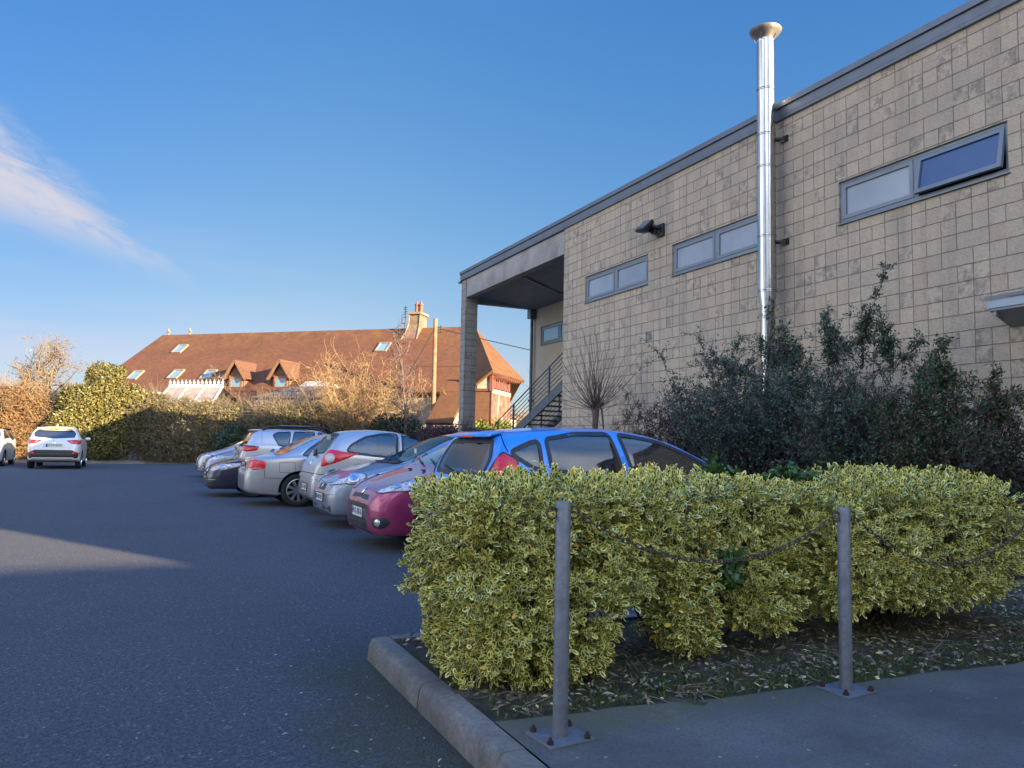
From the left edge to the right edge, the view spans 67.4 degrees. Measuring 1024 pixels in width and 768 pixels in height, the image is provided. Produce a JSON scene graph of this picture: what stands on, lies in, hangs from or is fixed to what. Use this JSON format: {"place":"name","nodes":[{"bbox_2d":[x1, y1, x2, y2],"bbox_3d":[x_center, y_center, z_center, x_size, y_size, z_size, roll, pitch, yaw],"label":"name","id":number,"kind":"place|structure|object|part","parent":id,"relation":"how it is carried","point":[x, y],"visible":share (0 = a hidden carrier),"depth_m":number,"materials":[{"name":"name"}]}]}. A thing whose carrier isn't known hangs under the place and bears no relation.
{"place":"outdoors","nodes":[
{"label":"outdoors","id":0,"kind":"place"},
{"bbox_2d":[5,456,195,463],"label":"hedge bank","id":1,"kind":"structure","parent":0,"point":[117,461],"depth_m":37.89,"materials":[{"name":"green plant"}]},
{"bbox_2d":[0,362,58,459],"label":"beech hedge","id":2,"kind":"object","parent":1,"relation":"on","point":[23,411],"visible":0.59,"depth_m":37.32,"materials":[{"name":"orange plant"}]},
{"bbox_2d":[5,332,90,424],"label":"bare tree","id":3,"kind":"object","parent":1,"relation":"on","point":[52,359],"visible":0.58,"depth_m":41.70,"materials":[{"name":"brown plant"}]},
{"bbox_2d":[23,358,166,462],"bbox_3d":[-20.679,1.314,38.761,6.591,5.800,4.155,3,-5,-25],"label":"ivy bush","id":4,"kind":"object","parent":1,"relation":"on","point":[96,399],"visible":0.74,"depth_m":38.09,"materials":[{"name":"green plant"}]},
{"bbox_2d":[211,423,248,450],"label":"evergreen shrub","id":5,"kind":"object","parent":1,"relation":"on","point":[225,438],"visible":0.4,"depth_m":39.26,"materials":[{"name":"green plant"}]},
{"bbox_2d":[109,377,352,463],"bbox_3d":[-14.193,2.721,40.565,12.820,6.250,6.684,3,-5,-25],"label":"bramble hedge","id":6,"kind":"object","parent":1,"relation":"on","point":[167,414],"visible":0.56,"depth_m":39.44,"materials":[{"name":"green plant"}]},
{"bbox_2d":[294,425,403,433],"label":"laurel hedge","id":7,"kind":"object","parent":1,"relation":"on","point":[362,428],"visible":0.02,"depth_m":38.82,"materials":[{"name":"green plant"}]},
{"bbox_2d":[269,337,444,433],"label":"golden shrub","id":8,"kind":"object","parent":1,"relation":"on","point":[358,420],"visible":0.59,"depth_m":40.22,"materials":[{"name":"brown plant"}]},
{"bbox_2d":[0,0,969,427],"label":"sky","id":9,"kind":"structure","parent":0,"point":[202,166],"materials":[{"name":"blue"}]},
{"bbox_2d":[0,462,1017,767],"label":"car park","id":10,"kind":"structure","parent":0,"point":[112,576],"depth_m":5.20,"materials":[{"name":"grey asphalt"}]},
{"bbox_2d":[0,429,15,465],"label":"cream car","id":11,"kind":"object","parent":10,"relation":"on","point":[7,444],"visible":1,"depth_m":32.42,"materials":[{"name":"white paint"}]},
{"bbox_3d":[-21.609,2.154,32.371,0.685,0.466,1.276,3,-5,-25],"label":"side window","id":12,"kind":"part","parent":11,"relation":"part of","materials":[{"name":"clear glass"}]},
{"bbox_3d":[-21.888,2.221,33.449,0.284,0.456,0.843,3,-5,-25],"label":"side window","id":13,"kind":"part","parent":11,"relation":"part of","materials":[{"name":"glass"}]},
{"bbox_2d":[27,424,90,468],"bbox_3d":[-18.712,2.559,31.766,2.145,1.760,4.567,3,-5,-25],"label":"white suv","id":14,"kind":"object","parent":10,"relation":"on","point":[57,443],"visible":1,"depth_m":29.93,"materials":[{"name":"paint"}]},
{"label":"rear window","id":15,"kind":"part","parent":14,"relation":"part of","materials":[{"name":"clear glass"}]},
{"bbox_2d":[196,440,242,471],"bbox_3d":[-8.616,2.498,26.788,4.418,1.489,2.048,3,-5,-25],"label":"silver estate","id":16,"kind":"object","parent":10,"relation":"on","point":[201,458],"visible":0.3,"depth_m":25.45,"materials":[{"name":"paint"}]},
{"bbox_2d":[203,448,236,472],"bbox_3d":[-7.434,2.322,24.034,4.118,1.449,2.011,3,-5,-25],"label":"silver hatchback","id":17,"kind":"object","parent":10,"relation":"on","point":[211,459],"visible":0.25,"depth_m":22.68,"materials":[{"name":"grey paint"}]},
{"bbox_2d":[204,365,237,433],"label":"bare tree","id":18,"kind":"object","parent":10,"relation":"on","point":[217,376],"visible":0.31,"depth_m":43.08,"materials":[{"name":"brown plant"}]},
{"bbox_2d":[15,620,441,766],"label":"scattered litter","id":19,"kind":"object","parent":10,"relation":"on","point":[302,693],"visible":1,"depth_m":3.70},
{"bbox_2d":[203,435,319,496],"bbox_3d":[-4.945,1.929,18.510,4.567,1.450,2.128,3,-5,-25],"label":"navy car","id":20,"kind":"object","parent":10,"relation":"on","point":[221,474],"visible":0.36,"depth_m":16.96,"materials":[{"name":"paint"}]},
{"bbox_2d":[238,435,325,506],"bbox_3d":[-3.326,1.798,16.281,4.585,1.420,2.070,3,-5,-25],"label":"silver saloon","id":21,"kind":"object","parent":10,"relation":"on","point":[276,474],"visible":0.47,"depth_m":14.85,"materials":[{"name":"beige paint"}]},
{"bbox_2d":[274,437,316,453],"bbox_3d":[-4.463,1.264,15.780,0.746,0.355,1.315,3,-5,-25],"label":"rear window","id":22,"kind":"structure","parent":21,"relation":"in","point":[302,442],"depth_m":15.60,"materials":[{"name":"grey glass"}]},
{"bbox_2d":[303,441,319,455],"bbox_3d":[-3.719,1.260,15.484,1.047,0.423,0.539,3,-5,-25],"label":"side window","id":23,"kind":"structure","parent":21,"relation":"in","point":[310,449],"depth_m":15.13,"materials":[{"name":"grey glass"}]},
{"bbox_2d":[233,425,331,458],"bbox_3d":[-5.582,2.069,21.990,4.449,1.700,2.126,3,-5,-25],"label":"pale suv","id":24,"kind":"object","parent":10,"relation":"on","point":[262,440],"visible":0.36,"depth_m":20.82,"materials":[{"name":"silver metal"}]},
{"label":"rear window","id":25,"kind":"part","parent":24,"relation":"part of","materials":[{"name":"black glass"}]},
{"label":"side window","id":26,"kind":"part","parent":24,"relation":"part of","materials":[{"name":"black glass"}]},
{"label":"side window","id":27,"kind":"part","parent":24,"relation":"part of","materials":[{"name":"black glass"}]},
{"bbox_2d":[249,381,337,429],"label":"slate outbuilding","id":28,"kind":"structure","parent":10,"relation":"on","point":[290,390],"depth_m":43.26,"materials":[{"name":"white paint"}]},
{"bbox_2d":[90,301,524,455],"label":"tiled house","id":29,"kind":"structure","parent":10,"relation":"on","point":[248,362],"depth_m":47.34,"materials":[{"name":"tile"}]},
{"bbox_2d":[224,391,310,406],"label":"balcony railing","id":30,"kind":"object","parent":29,"relation":"attached to","point":[264,396],"visible":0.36,"depth_m":43.07,"materials":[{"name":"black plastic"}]},
{"bbox_2d":[476,377,489,388],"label":"turret window","id":31,"kind":"structure","parent":29,"relation":"in","point":[484,384],"depth_m":42.21,"materials":[{"name":"beige glass"}]},
{"bbox_2d":[493,378,509,392],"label":"end window","id":32,"kind":"structure","parent":29,"relation":"in","point":[500,385],"depth_m":43.84,"materials":[{"name":"glass"}]},
{"bbox_2d":[299,430,420,499],"bbox_3d":[-2.070,1.637,14.482,3.638,1.504,1.967,3,-5,-25],"label":"silver city car","id":33,"kind":"object","parent":10,"relation":"on","point":[340,450],"visible":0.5,"depth_m":13.49,"materials":[{"name":"paint"}]},
{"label":"rear window","id":34,"kind":"part","parent":33,"relation":"part of","materials":[{"name":"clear glass"}]},
{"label":"side window","id":35,"kind":"part","parent":33,"relation":"part of","materials":[{"name":"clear glass"}]},
{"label":"side window","id":36,"kind":"part","parent":33,"relation":"part of","materials":[{"name":"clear glass"}]},
{"bbox_2d":[313,434,454,516],"bbox_3d":[-1.127,1.521,12.642,4.048,1.479,1.996,3,-5,-25],"label":"grey blue hatchback","id":37,"kind":"object","parent":10,"relation":"on","point":[333,488],"visible":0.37,"depth_m":11.72,"materials":[{"name":"paint"}]},
{"bbox_2d":[370,410,423,438],"bbox_3d":[-5.761,2.887,38.962,3.170,3.205,2.414,3,-5,-25],"label":"round evergreen","id":38,"kind":"object","parent":10,"relation":"on","point":[384,425],"visible":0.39,"depth_m":38.59,"materials":[{"name":"green plant"}]},
{"bbox_2d":[348,446,446,537],"bbox_3d":[-0.119,1.360,10.325,3.968,1.471,2.013,3,-5,-25],"label":"plum hatchback","id":39,"kind":"object","parent":10,"relation":"on","point":[378,505],"visible":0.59,"depth_m":9.02,"materials":[{"name":"paint"}]},
{"bbox_2d":[375,317,434,434],"bbox_3d":[-5.230,0.332,38.731,2.686,7.866,3.183,0,-5,18],"label":"sapling","id":40,"kind":"object","parent":10,"relation":"on","point":[404,377],"visible":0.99,"depth_m":38.48,"materials":[{"name":"brown plant"}]},
{"bbox_2d":[431,318,441,427],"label":"telegraph pole","id":41,"kind":"object","parent":10,"relation":"on","point":[433,388],"visible":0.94,"depth_m":41.78,"materials":[{"name":"brown wood"}]},
{"bbox_2d":[387,328,434,409],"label":"stay wire","id":42,"kind":"object","parent":41,"relation":"attached to","point":[417,358],"visible":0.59,"depth_m":41.79,"materials":[{"name":"black metal"}]},
{"bbox_2d":[442,329,529,349],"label":"overhead wire","id":43,"kind":"object","parent":41,"relation":"attached to","point":[489,340],"visible":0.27,"depth_m":41.98,"materials":[{"name":"black plastic"}]},
{"bbox_2d":[412,416,494,440],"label":"purple shrub","id":44,"kind":"object","parent":10,"relation":"on","point":[430,431],"visible":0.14,"depth_m":37.18,"materials":[{"name":"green plant"}]},
{"bbox_2d":[475,417,511,430],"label":"sunlit bush","id":45,"kind":"object","parent":10,"relation":"on","point":[481,427],"visible":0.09,"depth_m":41.88,"materials":[{"name":"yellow plant"}]},
{"bbox_2d":[426,427,738,560],"bbox_3d":[1.071,1.218,8.249,3.757,1.471,2.013,3,-5,-25],"label":"blue hatchback","id":46,"kind":"object","parent":10,"relation":"on","point":[586,450],"visible":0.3,"depth_m":7.38,"materials":[{"name":"paint"}]},
{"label":"rear window","id":47,"kind":"part","parent":46,"relation":"part of","materials":[{"name":"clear glass"}]},
{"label":"side window","id":48,"kind":"part","parent":46,"relation":"part of","materials":[{"name":"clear glass"}]},
{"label":"side window","id":49,"kind":"part","parent":46,"relation":"part of","materials":[{"name":"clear glass"}]},
{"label":"side window","id":50,"kind":"part","parent":46,"relation":"part of","materials":[{"name":"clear glass"}]},
{"bbox_2d":[367,579,1023,767],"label":"kerb","id":51,"kind":"structure","parent":10,"relation":"on","point":[472,735],"depth_m":3.42,"materials":[{"name":"concrete"}]},
{"bbox_2d":[397,583,1023,767],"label":"planting bed","id":52,"kind":"object","parent":10,"relation":"on","point":[419,654],"visible":0.28,"depth_m":4.38,"materials":[{"name":"soil"}]},
{"bbox_2d":[394,460,659,691],"bbox_3d":[0.065,1.018,4.083,1.245,1.227,1.136,3,-5,-25],"label":"hedge shrub","id":53,"kind":"object","parent":52,"relation":"on","point":[492,594],"visible":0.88,"depth_m":3.75,"materials":[{"name":"green plant"}]},
{"bbox_2d":[653,676,669,691],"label":"weed","id":54,"kind":"object","parent":52,"relation":"on","point":[662,682],"visible":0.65,"depth_m":3.71,"materials":[{"name":"green plant"}]},
{"bbox_2d":[562,450,833,659],"bbox_3d":[1.134,1.008,4.729,1.817,1.206,1.119,3,-5,-25],"label":"hedge shrub","id":55,"kind":"object","parent":52,"relation":"on","point":[726,508],"visible":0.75,"depth_m":4.39,"materials":[{"name":"green plant"}]},
{"bbox_2d":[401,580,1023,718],"bbox_3d":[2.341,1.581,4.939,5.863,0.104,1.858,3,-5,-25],"label":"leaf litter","id":56,"kind":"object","parent":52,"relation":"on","point":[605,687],"visible":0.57,"depth_m":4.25,"materials":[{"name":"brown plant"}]},
{"bbox_2d":[410,593,1023,719],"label":"moss and weeds","id":57,"kind":"object","parent":52,"relation":"on","point":[719,694],"visible":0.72,"depth_m":4.00,"materials":[{"name":"plant"}]},
{"bbox_2d":[469,607,1023,711],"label":"fallen twigs","id":58,"kind":"object","parent":52,"relation":"on","point":[937,645],"visible":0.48,"depth_m":4.25,"materials":[{"name":"brown wood"}]},
{"bbox_2d":[758,461,1023,630],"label":"hedge shrub","id":59,"kind":"object","parent":52,"relation":"on","point":[924,512],"visible":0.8,"depth_m":4.86,"materials":[{"name":"green plant"}]},
{"bbox_2d":[458,0,1023,544],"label":"block building","id":60,"kind":"structure","parent":10,"relation":"on","point":[906,152],"depth_m":12.63,"materials":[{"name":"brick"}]},
{"bbox_2d":[493,352,562,429],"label":"metal staircase","id":61,"kind":"structure","parent":60,"relation":"attached to","point":[535,411],"depth_m":24.28,"materials":[{"name":"black metal"}]},
{"bbox_2d":[539,321,562,345],"bbox_3d":[1.672,-1.810,26.708,0.175,0.696,2.760,3,-5,-25],"label":"window","id":62,"kind":"structure","parent":60,"relation":"in","point":[553,333],"depth_m":27.20,"materials":[{"name":"blue glass"}]},
{"bbox_2d":[583,255,647,303],"bbox_3d":[2.487,-2.463,18.337,0.175,0.696,2.760,3,-5,-25],"label":"window","id":63,"kind":"structure","parent":60,"relation":"in","point":[633,274],"depth_m":18.24,"materials":[{"name":"grey glass"}]},
{"bbox_2d":[635,219,664,236],"bbox_3d":[3.001,-3.406,16.746,0.554,0.399,0.433,2,-5,-8],"label":"floodlight","id":64,"kind":"object","parent":60,"relation":"attached to","point":[648,226],"visible":1,"depth_m":16.62,"materials":[{"name":"black plastic"}]},
{"bbox_2d":[670,215,757,276],"bbox_3d":[4.025,-2.693,15.090,0.175,0.696,2.760,3,-5,-25],"label":"window","id":65,"kind":"structure","parent":60,"relation":"in","point":[737,239],"depth_m":15.05,"materials":[{"name":"grey glass"}]},
{"bbox_2d":[749,22,788,382],"bbox_3d":[4.461,-3.077,13.417,0.594,6.590,0.560,3,-5,-25],"label":"flue pipe","id":66,"kind":"object","parent":60,"relation":"attached to","point":[763,36],"visible":0.95,"depth_m":13.35,"materials":[{"name":"metal"}]},
{"bbox_2d":[836,122,1009,225],"bbox_3d":[5.863,-2.978,11.158,0.219,0.711,2.740,3,-5,-25],"label":"window","id":67,"kind":"structure","parent":60,"relation":"in","point":[981,156],"depth_m":10.94,"materials":[{"name":"grey glass"}]},
{"bbox_2d":[495,661,1023,767],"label":"path","id":68,"kind":"structure","parent":0,"point":[969,718],"depth_m":3.18,"materials":[{"name":"concrete"}]},
{"bbox_2d":[525,501,595,750],"bbox_3d":[0.199,0.938,3.077,0.210,0.929,0.190,4,-5,-31],"label":"chain post","id":69,"kind":"object","parent":68,"relation":"on","point":[562,731],"visible":1,"depth_m":3.05,"materials":[{"name":"metal"}]},
{"bbox_2d":[576,512,835,563],"bbox_3d":[0.917,0.681,3.435,1.459,0.244,0.022,3,-5,-25],"label":"hanging chain","id":70,"kind":"object","parent":69,"relation":"hanging from","point":[708,561],"visible":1,"depth_m":3.41,"materials":[{"name":"metal"}]},
{"bbox_2d":[815,507,876,699],"bbox_3d":[1.623,1.044,3.744,0.210,0.881,0.190,4,-5,-31],"label":"chain post","id":71,"kind":"object","parent":68,"relation":"on","point":[844,686],"visible":1,"depth_m":3.72,"materials":[{"name":"metal"}]},
{"bbox_2d":[853,515,1023,566],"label":"hanging chain","id":72,"kind":"object","parent":71,"relation":"hanging from","point":[949,564],"visible":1,"depth_m":4.05,"materials":[{"name":"metal"}]},
{"bbox_2d":[977,547,1023,578],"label":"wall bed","id":73,"kind":"object","parent":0,"point":[1015,576],"visible":0.01,"depth_m":7.64,"materials":[{"name":"soil"}]},
{"bbox_2d":[519,323,654,429],"bbox_3d":[1.539,0.630,16.633,3.080,4.000,2.488,0,-5,17],"label":"pollarded willow","id":74,"kind":"object","parent":73,"relation":"on","point":[595,405],"visible":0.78,"depth_m":16.75,"materials":[{"name":"brown plant"}]},
{"bbox_2d":[605,384,687,442],"bbox_3d":[2.585,1.265,14.931,2.000,2.582,2.496,3,-5,-25],"label":"shrub","id":75,"kind":"object","parent":73,"relation":"on","point":[626,421],"visible":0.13,"depth_m":15.09,"materials":[{"name":"green plant"}]},
{"bbox_2d":[617,374,745,463],"bbox_3d":[3.221,1.086,13.595,2.259,2.638,3.166,3,-5,-25],"label":"shrub","id":76,"kind":"object","parent":73,"relation":"on","point":[665,424],"visible":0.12,"depth_m":13.40,"materials":[{"name":"green plant"}]},
{"bbox_2d":[639,296,875,481],"bbox_3d":[3.574,0.377,11.283,3.365,3.544,3.808,1,-5,6],"label":"shrub","id":77,"kind":"object","parent":73,"relation":"on","point":[750,447],"visible":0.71,"depth_m":11.12,"materials":[{"name":"green plant"}]},
{"bbox_2d":[740,261,1017,478],"bbox_3d":[4.298,0.192,9.611,2.462,3.673,2.943,1,-5,-1],"label":"shrub","id":78,"kind":"object","parent":73,"relation":"on","point":[837,444],"visible":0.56,"depth_m":9.85,"materials":[{"name":"green plant"}]},
{"bbox_2d":[833,333,1023,551],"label":"shrub","id":79,"kind":"object","parent":73,"relation":"on","point":[944,379],"visible":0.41,"depth_m":8.45,"materials":[{"name":"green plant"}]},
{"bbox_2d":[916,376,1023,580],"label":"shrub","id":80,"kind":"object","parent":73,"relation":"on","point":[1004,469],"visible":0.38,"depth_m":7.57,"materials":[{"name":"green plant"}]},
{"label":"ground","id":81,"kind":"structure","parent":0,"visible":0},
{"bbox_2d":[124,392,189,457],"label":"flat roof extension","id":82,"kind":"object","parent":81,"relation":"on","point":[130,456],"depth_m":43.83,"materials":[{"name":"brown paint"}]},
{"bbox_2d":[163,379,244,459],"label":"conservatory","id":83,"kind":"object","parent":81,"relation":"on","point":[210,391],"visible":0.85,"depth_m":42.53,"materials":[{"name":"white glass"}]},
{"bbox_2d":[510,404,528,426],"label":"scrub","id":84,"kind":"object","parent":81,"relation":"on","point":[519,416],"visible":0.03,"depth_m":56.41,"materials":[{"name":"beige plant"}]}
]}

